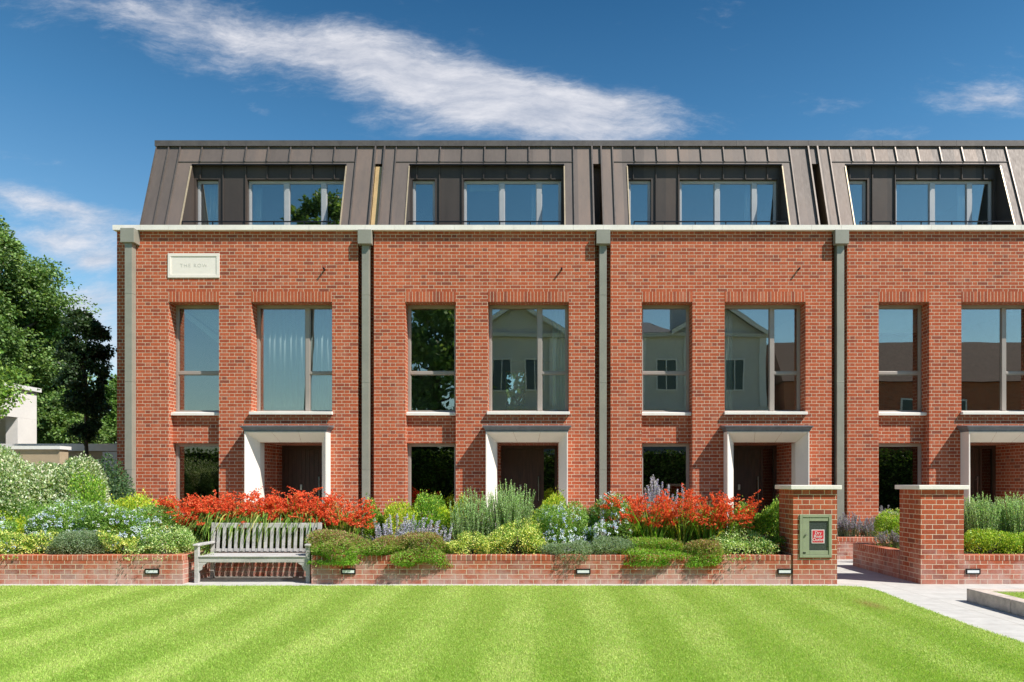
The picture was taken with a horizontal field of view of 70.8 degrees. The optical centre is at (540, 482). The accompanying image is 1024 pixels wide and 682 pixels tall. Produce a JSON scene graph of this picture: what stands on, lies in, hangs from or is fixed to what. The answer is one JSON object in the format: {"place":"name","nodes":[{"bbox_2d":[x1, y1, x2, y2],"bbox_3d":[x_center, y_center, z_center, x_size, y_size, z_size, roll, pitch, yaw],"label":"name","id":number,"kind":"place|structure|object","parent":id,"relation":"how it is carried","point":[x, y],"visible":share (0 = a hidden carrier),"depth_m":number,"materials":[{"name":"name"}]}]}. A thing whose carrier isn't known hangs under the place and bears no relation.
{"place":"outdoors","nodes":[
{"label":"outdoors","id":0,"kind":"place"},
{"bbox_2d":[0,517,21,553],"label":"plumbago","id":1,"kind":"object","parent":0,"point":[9,525],"visible":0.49,"depth_m":11.88,"materials":[{"name":"green plant"}]},
{"bbox_2d":[112,140,375,537],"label":"terraced house","id":2,"kind":"structure","parent":0,"point":[193,417],"depth_m":16.55,"materials":[{"name":"red brick"}]},
{"bbox_2d":[176,305,218,411],"bbox_3d":[-7.980,-2.890,16.900,1.160,2.540,0.100,0,0,0],"label":"window","id":3,"kind":"structure","parent":2,"relation":"in","point":[178,307],"depth_m":16.88,"materials":[{"name":"grey metal"}]},
{"bbox_2d":[176,443,218,514],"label":"window","id":4,"kind":"structure","parent":2,"relation":"in","point":[197,464],"depth_m":16.91,"materials":[{"name":"black glass"}]},
{"bbox_2d":[181,309,218,343],"bbox_3d":[-7.965,-3.645,17.095,1.090,1.010,0.150,0,0,0],"label":"stair rail","id":5,"kind":"object","parent":2,"relation":"in","point":[209,318],"visible":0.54,"depth_m":17.13,"materials":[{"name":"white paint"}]},
{"bbox_2d":[202,184,217,224],"bbox_3d":[-8.398,-6.740,18.394,0.536,1.760,0.065,0,0,0],"label":"curtain","id":6,"kind":"object","parent":2,"relation":"hanging from","point":[210,202],"visible":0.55,"depth_m":18.38,"materials":[{"name":"fabric"}]},
{"bbox_2d":[253,184,261,224],"bbox_3d":[-7.233,-6.740,18.393,0.226,1.760,0.064,0,0,0],"label":"curtain","id":7,"kind":"object","parent":2,"relation":"hanging from","point":[257,202],"visible":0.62,"depth_m":18.39,"materials":[{"name":"fabric"}]},
{"bbox_2d":[257,305,331,410],"bbox_3d":[-5.730,-2.890,16.902,1.860,2.540,0.104,0,0,0],"label":"window","id":8,"kind":"structure","parent":2,"relation":"in","point":[308,372],"depth_m":16.88,"materials":[{"name":"grey metal"}]},
{"bbox_2d":[249,181,343,224],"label":"window","id":9,"kind":"structure","parent":2,"relation":"in","point":[286,183],"depth_m":18.21,"materials":[{"name":"grey metal"}]},
{"bbox_2d":[262,309,331,409],"bbox_3d":[-5.737,-2.800,17.053,1.754,2.600,0.046,0,0,0],"label":"curtain","id":10,"kind":"object","parent":2,"relation":"hanging from","point":[283,359],"visible":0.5,"depth_m":17.05,"materials":[{"name":"fabric"}]},
{"bbox_2d":[284,449,321,508],"bbox_3d":[-5.910,0.278,17.899,0.960,2.225,0.122,0,0,0],"label":"door","id":11,"kind":"structure","parent":2,"relation":"in","point":[302,467],"depth_m":17.91,"materials":[{"name":"wood"}]},
{"bbox_2d":[358,140,602,540],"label":"terraced house","id":12,"kind":"structure","parent":0,"point":[466,292],"depth_m":16.58,"materials":[{"name":"red brick"}]},
{"bbox_2d":[408,305,455,411],"bbox_3d":[-2.540,-2.890,16.900,1.160,2.540,0.100,0,0,0],"label":"window","id":13,"kind":"structure","parent":12,"relation":"in","point":[410,307],"depth_m":16.88,"materials":[{"name":"grey metal"}]},
{"bbox_2d":[408,443,455,514],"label":"window","id":14,"kind":"structure","parent":12,"relation":"in","point":[431,466],"depth_m":16.91,"materials":[{"name":"black glass"}]},
{"bbox_2d":[464,181,560,224],"bbox_3d":[-0.720,-6.740,18.232,2.460,1.780,0.104,0,0,0],"label":"window","id":15,"kind":"structure","parent":12,"relation":"in","point":[501,183],"depth_m":18.21,"materials":[{"name":"grey metal"}]},
{"bbox_2d":[503,449,540,528],"bbox_3d":[-0.470,0.278,17.899,0.960,2.225,0.122,0,0,0],"label":"door","id":16,"kind":"structure","parent":12,"relation":"in","point":[523,466],"depth_m":17.91,"materials":[{"name":"wood"}]},
{"bbox_2d":[489,305,567,410],"bbox_3d":[-0.290,-2.890,16.902,1.860,2.540,0.104,0,0,0],"label":"window","id":17,"kind":"structure","parent":12,"relation":"in","point":[540,372],"depth_m":16.88,"materials":[{"name":"grey metal"}]},
{"bbox_2d":[553,309,564,409],"bbox_3d":[0.437,-2.810,17.154,0.326,2.620,0.065,0,0,0],"label":"window pane","id":18,"kind":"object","parent":12,"relation":"hanging from","point":[558,357],"visible":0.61,"depth_m":17.14,"materials":[{"name":"glass"}]},
{"bbox_2d":[0,584,1023,681],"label":"lawn","id":19,"kind":"structure","parent":0,"point":[490,610],"depth_m":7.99,"materials":[{"name":"green plant"}]},
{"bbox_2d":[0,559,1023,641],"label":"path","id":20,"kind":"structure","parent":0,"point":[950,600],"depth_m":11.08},
{"bbox_2d":[0,542,338,583],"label":"garden planter","id":21,"kind":"object","parent":20,"relation":"on","point":[77,569],"visible":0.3,"depth_m":11.35,"materials":[{"name":"brick"}]},
{"bbox_2d":[0,528,59,560],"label":"variegated euonymus","id":22,"kind":"object","parent":21,"relation":"in","point":[28,547],"visible":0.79,"depth_m":11.60,"materials":[{"name":"yellow plant"}]},
{"bbox_2d":[0,444,70,531],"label":"variegated dogwood","id":23,"kind":"object","parent":21,"relation":"in","point":[6,456],"visible":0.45,"depth_m":12.66,"materials":[{"name":"green plant"}]},
{"bbox_2d":[0,451,111,550],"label":"variegated dogwood","id":24,"kind":"object","parent":21,"relation":"on","point":[60,476],"visible":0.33,"depth_m":13.01,"materials":[{"name":"green plant"}]},
{"bbox_2d":[3,498,109,553],"bbox_3d":[-8.300,0.753,12.210,2.102,1.002,1.071,0,0,0],"label":"plumbago","id":25,"kind":"object","parent":21,"relation":"in","point":[39,518],"visible":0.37,"depth_m":11.89,"materials":[{"name":"green plant"}]},
{"bbox_2d":[43,529,115,554],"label":"grey leaved shrub","id":26,"kind":"object","parent":21,"relation":"in","point":[60,540],"visible":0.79,"depth_m":11.53,"materials":[{"name":"green plant"}]},
{"bbox_2d":[60,468,106,549],"bbox_3d":[-8.247,0.476,13.044,0.708,1.522,0.883,0,0,0],"label":"privet shrub","id":27,"kind":"object","parent":21,"relation":"on","point":[88,488],"visible":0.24,"depth_m":13.04,"materials":[{"name":"green plant"}]},
{"bbox_2d":[97,453,135,503],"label":"evergreen shrub","id":28,"kind":"object","parent":21,"relation":"in","point":[113,483],"visible":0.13,"depth_m":14.49,"materials":[{"name":"green plant"}]},
{"bbox_2d":[105,489,146,539],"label":"golden shrub","id":29,"kind":"object","parent":21,"relation":"on","point":[125,502],"visible":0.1,"depth_m":12.98,"materials":[{"name":"yellow plant"}]},
{"bbox_2d":[74,501,177,553],"bbox_3d":[-7.090,0.777,12.161,1.713,0.969,1.056,0,0,0],"label":"plumbago","id":30,"kind":"object","parent":21,"relation":"in","point":[132,520],"visible":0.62,"depth_m":11.89,"materials":[{"name":"green plant"}]},
{"bbox_2d":[95,526,156,553],"bbox_3d":[-6.855,0.978,11.886,1.101,0.538,0.940,0,0,0],"label":"variegated euonymus","id":31,"kind":"object","parent":21,"relation":"in","point":[128,541],"visible":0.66,"depth_m":11.62,"materials":[{"name":"yellow plant"}]},
{"bbox_2d":[120,523,220,560],"bbox_3d":[-5.996,0.940,11.815,1.425,0.607,1.337,0,0,0],"label":"variegated euonymus","id":32,"kind":"object","parent":21,"relation":"in","point":[187,539],"visible":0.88,"depth_m":11.64,"materials":[{"name":"green plant"}]},
{"bbox_2d":[152,495,219,551],"bbox_3d":[-6.228,0.707,12.678,1.285,1.029,1.286,0,0,25],"label":"crocosmia","id":33,"kind":"object","parent":21,"relation":"on","point":[164,501],"visible":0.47,"depth_m":12.35,"materials":[{"name":"red plant"}]},
{"bbox_2d":[151,506,264,553],"bbox_3d":[-5.641,0.852,12.263,2.029,0.966,0.685,0,0,0],"label":"crocosmia","id":34,"kind":"object","parent":21,"relation":"in","point":[210,519],"visible":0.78,"depth_m":12.17,"materials":[{"name":"red plant"}]},
{"bbox_2d":[179,489,239,548],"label":"crocosmia","id":35,"kind":"object","parent":21,"relation":"on","point":[198,499],"visible":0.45,"depth_m":12.41,"materials":[{"name":"red plant"}]},
{"bbox_2d":[211,486,270,547],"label":"crocosmia","id":36,"kind":"object","parent":21,"relation":"on","point":[226,508],"visible":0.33,"depth_m":12.37,"materials":[{"name":"red plant"}]},
{"bbox_2d":[234,491,289,547],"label":"crocosmia","id":37,"kind":"object","parent":21,"relation":"in","point":[250,509],"visible":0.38,"depth_m":12.35,"materials":[{"name":"red plant"}]},
{"bbox_2d":[219,506,342,552],"bbox_3d":[-4.402,0.867,12.263,2.116,0.954,0.684,0,0,0],"label":"crocosmia","id":38,"kind":"object","parent":21,"relation":"in","point":[261,516],"visible":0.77,"depth_m":12.14,"materials":[{"name":"red plant"}]},
{"bbox_2d":[256,486,322,547],"bbox_3d":[-4.329,0.636,12.593,1.413,1.170,1.362,0,0,0],"label":"crocosmia","id":39,"kind":"object","parent":21,"relation":"on","point":[273,498],"visible":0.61,"depth_m":12.34,"materials":[{"name":"red plant"}]},
{"bbox_2d":[279,489,353,547],"bbox_3d":[-3.860,0.662,12.618,1.356,1.117,1.338,0,0,0],"label":"crocosmia","id":40,"kind":"object","parent":21,"relation":"in","point":[337,500],"visible":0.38,"depth_m":12.36,"materials":[{"name":"red plant"}]},
{"bbox_2d":[193,523,321,582],"bbox_3d":[-4.600,1.135,11.770,1.864,0.930,0.680,0,0,0],"label":"garden bench","id":41,"kind":"object","parent":20,"relation":"on","point":[201,561],"visible":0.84,"depth_m":12.02,"materials":[{"name":"grey wood"}]},
{"bbox_2d":[311,542,792,583],"bbox_3d":[0.349,1.387,12.575,7.935,0.485,2.454,0,0,0],"label":"garden planter","id":42,"kind":"object","parent":20,"relation":"on","point":[502,568],"visible":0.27,"depth_m":11.35,"materials":[{"name":"brick"}]},
{"bbox_2d":[305,528,377,566],"bbox_3d":[-3.236,1.026,11.583,1.338,0.606,0.924,0,0,12],"label":"trailing heather","id":43,"kind":"object","parent":42,"relation":"in","point":[343,539],"visible":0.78,"depth_m":11.39,"materials":[{"name":"green plant"}]},
{"bbox_2d":[306,492,377,547],"bbox_3d":[-3.491,0.685,12.579,1.331,1.074,1.314,0,0,0],"label":"crocosmia","id":44,"kind":"object","parent":42,"relation":"in","point":[352,521],"visible":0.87,"depth_m":12.36,"materials":[{"name":"red plant"}]},
{"bbox_2d":[341,534,408,557],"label":"trailing heather","id":45,"kind":"object","parent":42,"relation":"in","point":[381,543],"visible":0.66,"depth_m":11.40,"materials":[{"name":"green plant"}]},
{"bbox_2d":[362,493,393,540],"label":"privet shrub","id":46,"kind":"object","parent":42,"relation":"on","point":[378,517],"visible":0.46,"depth_m":12.81,"materials":[{"name":"green plant"}]},
{"bbox_2d":[383,496,418,535],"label":"golden shrub","id":47,"kind":"object","parent":42,"relation":"on","point":[401,512],"visible":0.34,"depth_m":12.61,"materials":[{"name":"yellow plant"}]},
{"bbox_2d":[370,513,440,548],"bbox_3d":[-2.225,0.856,11.940,1.192,0.726,0.700,0,0,0],"label":"russian sage","id":48,"kind":"object","parent":42,"relation":"in","point":[398,532],"visible":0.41,"depth_m":11.85,"materials":[{"name":"purple plant"}]},
{"bbox_2d":[389,531,454,568],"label":"trailing heather","id":49,"kind":"object","parent":42,"relation":"in","point":[437,545],"visible":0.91,"depth_m":11.33,"materials":[{"name":"green plant"}]},
{"bbox_2d":[407,489,451,542],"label":"privet shrub","id":50,"kind":"object","parent":42,"relation":"on","point":[425,505],"visible":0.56,"depth_m":12.72,"materials":[{"name":"green plant"}]},
{"bbox_2d":[436,489,478,551],"bbox_3d":[-1.439,0.660,12.804,0.924,1.155,0.846,0,0,0],"label":"golden shrub","id":51,"kind":"object","parent":42,"relation":"on","point":[446,510],"visible":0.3,"depth_m":12.63,"materials":[{"name":"green plant"}]},
{"bbox_2d":[445,530,496,554],"bbox_3d":[-1.166,1.006,11.804,0.908,0.471,1.042,0,0,0],"label":"variegated euonymus","id":52,"kind":"object","parent":42,"relation":"in","point":[482,540],"visible":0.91,"depth_m":11.58,"materials":[{"name":"yellow plant"}]},
{"bbox_2d":[449,487,496,553],"bbox_3d":[-1.164,0.640,12.370,0.818,1.154,0.709,0,0,0],"label":"rosemary bush","id":53,"kind":"object","parent":42,"relation":"on","point":[475,521],"visible":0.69,"depth_m":12.22,"materials":[{"name":"green plant"}]},
{"bbox_2d":[480,479,535,553],"bbox_3d":[-0.578,0.572,12.404,0.988,1.290,0.766,0,0,0],"label":"rosemary bush","id":54,"kind":"object","parent":42,"relation":"on","point":[504,513],"visible":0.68,"depth_m":12.26,"materials":[{"name":"green plant"}]},
{"bbox_2d":[480,516,558,554],"bbox_3d":[-0.342,0.896,11.875,1.437,0.696,0.959,0,0,0],"label":"variegated euonymus","id":55,"kind":"object","parent":42,"relation":"on","point":[502,538],"visible":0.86,"depth_m":11.72,"materials":[{"name":"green plant"}]},
{"bbox_2d":[528,487,568,549],"bbox_3d":[0.163,0.639,12.840,0.958,1.199,0.829,0,0,0],"label":"golden shrub","id":56,"kind":"object","parent":42,"relation":"on","point":[557,499],"visible":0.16,"depth_m":12.72,"materials":[{"name":"green plant"}]},
{"bbox_2d":[530,500,588,553],"bbox_3d":[0.336,0.768,12.233,1.054,0.976,1.190,0,0,0],"label":"plumbago","id":57,"kind":"object","parent":42,"relation":"in","point":[551,517],"visible":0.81,"depth_m":11.98,"materials":[{"name":"green plant"}]},
{"bbox_2d":[536,539,593,560],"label":"grey leaved shrub","id":58,"kind":"object","parent":42,"relation":"in","point":[583,546],"visible":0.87,"depth_m":11.44,"materials":[{"name":"green plant"}]},
{"bbox_2d":[575,492,633,553],"bbox_3d":[1.066,0.692,12.285,1.090,1.120,1.156,0,0,0],"label":"plumbago","id":59,"kind":"object","parent":42,"relation":"on","point":[595,527],"visible":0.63,"depth_m":12.04,"materials":[{"name":"green plant"}]},
{"bbox_2d":[586,535,646,554],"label":"grey leaved shrub","id":60,"kind":"object","parent":42,"relation":"in","point":[599,544],"visible":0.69,"depth_m":11.50,"materials":[{"name":"green plant"}]},
{"bbox_2d":[594,493,655,552],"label":"crocosmia","id":61,"kind":"object","parent":42,"relation":"on","point":[622,515],"visible":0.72,"depth_m":12.02,"materials":[{"name":"red plant"}]},
{"bbox_2d":[620,489,680,543],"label":"crocosmia","id":62,"kind":"object","parent":42,"relation":"on","point":[658,531],"visible":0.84,"depth_m":11.95,"materials":[{"name":"red plant"}]},
{"bbox_2d":[606,536,697,566],"bbox_3d":[1.784,1.106,11.609,1.466,0.508,1.026,0,0,0],"label":"trailing heather","id":63,"kind":"object","parent":42,"relation":"in","point":[661,547],"visible":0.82,"depth_m":11.40,"materials":[{"name":"green plant"}]},
{"bbox_2d":[642,475,684,536],"bbox_3d":[2.196,0.532,13.089,0.822,1.368,0.531,0,0,0],"label":"russian sage","id":64,"kind":"object","parent":42,"relation":"on","point":[656,492],"visible":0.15,"depth_m":13.05,"materials":[{"name":"purple plant"}]},
{"bbox_2d":[648,483,713,545],"bbox_3d":[2.401,0.609,12.329,1.416,1.223,1.449,0,0,-38],"label":"crocosmia","id":65,"kind":"object","parent":42,"relation":"on","point":[678,532],"visible":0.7,"depth_m":12.05,"materials":[{"name":"red plant"}]},
{"bbox_2d":[681,539,730,567],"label":"trailing heather","id":66,"kind":"object","parent":42,"relation":"in","point":[703,547],"visible":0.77,"depth_m":11.33,"materials":[{"name":"green plant"}]},
{"bbox_2d":[671,490,741,540],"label":"crocosmia","id":67,"kind":"object","parent":42,"relation":"on","point":[704,533],"visible":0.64,"depth_m":12.04,"materials":[{"name":"red plant"}]},
{"bbox_2d":[695,489,763,553],"bbox_3d":[3.157,0.664,12.220,1.372,1.113,1.240,0,0,0],"label":"crocosmia","id":68,"kind":"object","parent":42,"relation":"on","point":[745,519],"visible":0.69,"depth_m":12.03,"materials":[{"name":"red plant"}]},
{"bbox_2d":[708,526,779,561],"bbox_3d":[3.265,0.971,11.835,1.057,0.539,1.363,0,0,0],"label":"variegated euonymus","id":69,"kind":"object","parent":42,"relation":"in","point":[757,545],"visible":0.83,"depth_m":11.56,"materials":[{"name":"green plant"}]},
{"bbox_2d":[734,495,781,553],"bbox_3d":[3.740,0.719,12.263,0.859,1.038,1.072,0,0,0],"label":"privet shrub","id":70,"kind":"object","parent":42,"relation":"in","point":[766,521],"visible":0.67,"depth_m":12.15,"materials":[{"name":"green plant"}]},
{"bbox_2d":[748,535,876,558],"bbox_3d":[5.100,1.387,15.749,3.802,0.485,1.502,0,0,0],"label":"garden planter","id":71,"kind":"object","parent":20,"relation":"on","point":[844,547],"visible":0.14,"depth_m":15.00,"materials":[{"name":"brick"}]},
{"bbox_2d":[837,511,861,536],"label":"lavender","id":72,"kind":"object","parent":71,"relation":"in","point":[845,525],"visible":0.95,"depth_m":15.39,"materials":[{"name":"purple plant"}]},
{"bbox_2d":[895,485,968,583],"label":"gate pier","id":73,"kind":"structure","parent":20,"relation":"on","point":[931,534],"depth_m":11.33,"materials":[{"name":"brick"}]},
{"bbox_2d":[853,542,1023,583],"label":"garden planter","id":74,"kind":"object","parent":20,"relation":"on","point":[994,568],"visible":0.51,"depth_m":11.35,"materials":[{"name":"brick"}]},
{"bbox_2d":[873,508,899,546],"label":"box hedge","id":75,"kind":"object","parent":74,"relation":"in","point":[890,525],"visible":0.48,"depth_m":13.25,"materials":[{"name":"green plant"}]},
{"bbox_2d":[964,491,1001,553],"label":"rosemary bush","id":76,"kind":"object","parent":74,"relation":"in","point":[987,518],"visible":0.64,"depth_m":12.36,"materials":[{"name":"green plant"}]},
{"bbox_2d":[964,528,1022,553],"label":"box hedge","id":77,"kind":"object","parent":74,"relation":"in","point":[975,538],"visible":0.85,"depth_m":11.67,"materials":[{"name":"green plant"}]},
{"bbox_2d":[991,492,1023,551],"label":"rosemary bush","id":78,"kind":"object","parent":74,"relation":"in","point":[1011,521],"visible":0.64,"depth_m":12.36,"materials":[{"name":"green plant"}]},
{"bbox_2d":[967,588,1023,616],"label":"stone kerb","id":79,"kind":"structure","parent":20,"relation":"on","point":[992,598],"depth_m":9.16,"materials":[{"name":"stone"}]},
{"bbox_2d":[0,0,1023,413],"label":"sky","id":80,"kind":"structure","parent":0,"point":[88,88],"materials":[{"name":"blue"}]},
{"bbox_2d":[591,140,840,537],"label":"terraced house","id":81,"kind":"structure","parent":0,"point":[687,257],"depth_m":16.62,"materials":[{"name":"red brick"}]},
{"bbox_2d":[642,305,688,411],"bbox_3d":[2.900,-2.890,16.900,1.160,2.540,0.100,0,0,0],"label":"window","id":82,"kind":"structure","parent":81,"relation":"in","point":[686,307],"depth_m":16.88,"materials":[{"name":"grey metal"}]},
{"bbox_2d":[642,443,688,513],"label":"window","id":83,"kind":"structure","parent":81,"relation":"in","point":[668,462],"depth_m":16.91,"materials":[{"name":"grey glass"}]},
{"bbox_2d":[680,181,775,224],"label":"window","id":84,"kind":"structure","parent":81,"relation":"in","point":[716,184],"depth_m":18.21,"materials":[{"name":"grey metal"}]},
{"bbox_2d":[725,309,731,409],"bbox_3d":[4.397,-2.810,17.104,0.286,2.620,0.065,0,0,0],"label":"curtain","id":85,"kind":"object","parent":81,"relation":"hanging from","point":[728,359],"visible":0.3,"depth_m":17.11,"materials":[{"name":"white fabric"}]},
{"bbox_2d":[734,449,759,534],"bbox_3d":[4.970,0.278,17.899,0.960,2.225,0.122,0,0,0],"label":"door","id":86,"kind":"structure","parent":81,"relation":"in","point":[746,461],"depth_m":17.91,"materials":[{"name":"wood"}]},
{"bbox_2d":[744,184,750,224],"bbox_3d":[5.282,-6.740,18.393,0.176,1.760,0.074,0,0,0],"label":"curtain","id":87,"kind":"object","parent":81,"relation":"hanging from","point":[747,202],"visible":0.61,"depth_m":18.39,"materials":[{"name":"fabric"}]},
{"bbox_2d":[725,305,799,410],"bbox_3d":[5.150,-2.890,16.902,1.860,2.540,0.104,0,0,0],"label":"window","id":88,"kind":"structure","parent":81,"relation":"in","point":[771,308],"depth_m":16.88,"materials":[{"name":"grey metal"}]},
{"bbox_2d":[775,485,841,583],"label":"gate pier","id":89,"kind":"structure","parent":0,"point":[795,501],"depth_m":11.33,"materials":[{"name":"brick"}]},
{"bbox_2d":[799,514,831,557],"bbox_3d":[4.316,0.839,11.365,0.503,0.678,0.130,0,0,0],"label":"riser cabinet","id":90,"kind":"object","parent":89,"relation":"attached to","point":[815,535],"visible":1,"depth_m":11.32,"materials":[{"name":"green metal"}]},
{"bbox_2d":[807,140,1023,541],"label":"terraced house","id":91,"kind":"structure","parent":0,"point":[937,398],"depth_m":16.75,"materials":[{"name":"red brick"}]},
{"bbox_2d":[879,309,916,332],"bbox_3d":[8.340,-3.835,17.055,1.100,0.570,0.010,0,0,0],"label":"roller blind","id":92,"kind":"object","parent":91,"relation":"attached to","point":[897,320],"visible":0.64,"depth_m":17.05,"materials":[{"name":"fabric"}]},
{"bbox_2d":[879,305,920,411],"bbox_3d":[8.340,-2.890,16.900,1.160,2.540,0.100,0,0,0],"label":"window","id":93,"kind":"structure","parent":91,"relation":"in","point":[918,307],"depth_m":16.88,"materials":[{"name":"grey metal"}]},
{"bbox_2d":[879,443,920,514],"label":"window","id":94,"kind":"structure","parent":91,"relation":"in","point":[899,463],"depth_m":16.91,"materials":[{"name":"black glass"}]},
{"bbox_2d":[896,181,990,224],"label":"window","id":95,"kind":"structure","parent":91,"relation":"in","point":[931,184],"depth_m":18.21,"materials":[{"name":"grey metal"}]},
{"bbox_2d":[957,184,964,224],"bbox_3d":[10.722,-6.740,18.393,0.176,1.760,0.074,0,0,0],"label":"curtain","id":96,"kind":"object","parent":91,"relation":"hanging from","point":[961,202],"visible":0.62,"depth_m":18.38,"materials":[{"name":"fabric"}]},
{"bbox_2d":[970,449,978,520],"bbox_3d":[10.410,0.278,17.899,0.960,2.225,0.122,0,0,0],"label":"door","id":97,"kind":"structure","parent":91,"relation":"in","point":[974,453],"depth_m":17.91,"materials":[{"name":"wood"}]},
{"bbox_2d":[961,305,1023,410],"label":"window","id":98,"kind":"structure","parent":91,"relation":"in","point":[1003,372],"depth_m":16.88,"materials":[{"name":"grey metal"}]},
{"label":"ground","id":99,"kind":"structure","parent":0,"visible":0},
{"bbox_2d":[0,348,40,418],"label":"maple tree","id":100,"kind":"object","parent":99,"relation":"on","point":[7,392],"visible":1,"depth_m":15.97,"materials":[{"name":"green plant"}]},
{"bbox_2d":[0,383,41,443],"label":"garden pavilion","id":101,"kind":"structure","parent":99,"relation":"on","point":[18,425],"depth_m":21.52,"materials":[{"name":"white paint"}]},
{"bbox_2d":[3,446,70,464],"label":"tan wall","id":102,"kind":"structure","parent":99,"relation":"on","point":[50,454],"depth_m":16.50,"materials":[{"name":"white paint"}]},
{"bbox_2d":[0,215,101,390],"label":"sycamore tree","id":103,"kind":"object","parent":99,"relation":"on","point":[20,278],"visible":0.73,"depth_m":31.98,"materials":[{"name":"green plant"}]},
{"bbox_2d":[4,294,97,398],"bbox_3d":[-23.375,-3.678,34.003,4.894,10.558,4.481,0,0,0],"label":"sycamore tree","id":104,"kind":"object","parent":99,"relation":"on","point":[48,331],"visible":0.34,"depth_m":32.94,"materials":[{"name":"green plant"}]},
{"bbox_2d":[1,444,116,477],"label":"garden wall","id":105,"kind":"structure","parent":99,"relation":"on","point":[97,451],"depth_m":19.94,"materials":[{"name":"white paint"}]},
{"bbox_2d":[37,385,116,443],"bbox_3d":[-17.908,-1.054,26.983,3.689,5.322,3.889,0,0,-14],"label":"sycamore tree","id":106,"kind":"object","parent":99,"relation":"on","point":[55,420],"visible":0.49,"depth_m":25.93,"materials":[{"name":"green plant"}]},
{"bbox_2d":[49,308,116,458],"bbox_3d":[-12.142,-1.565,19.199,1.424,6.335,1.685,0,0,0],"label":"slender tree","id":107,"kind":"object","parent":99,"relation":"on","point":[86,399],"visible":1,"depth_m":18.94,"materials":[{"name":"green plant"}]},
{"bbox_2d":[96,374,116,443],"bbox_3d":[-22.509,-2.062,38.038,3.594,7.332,3.205,0,0,0],"label":"sycamore tree","id":108,"kind":"object","parent":99,"relation":"on","point":[111,396],"visible":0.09,"depth_m":37.00,"materials":[{"name":"green plant"}]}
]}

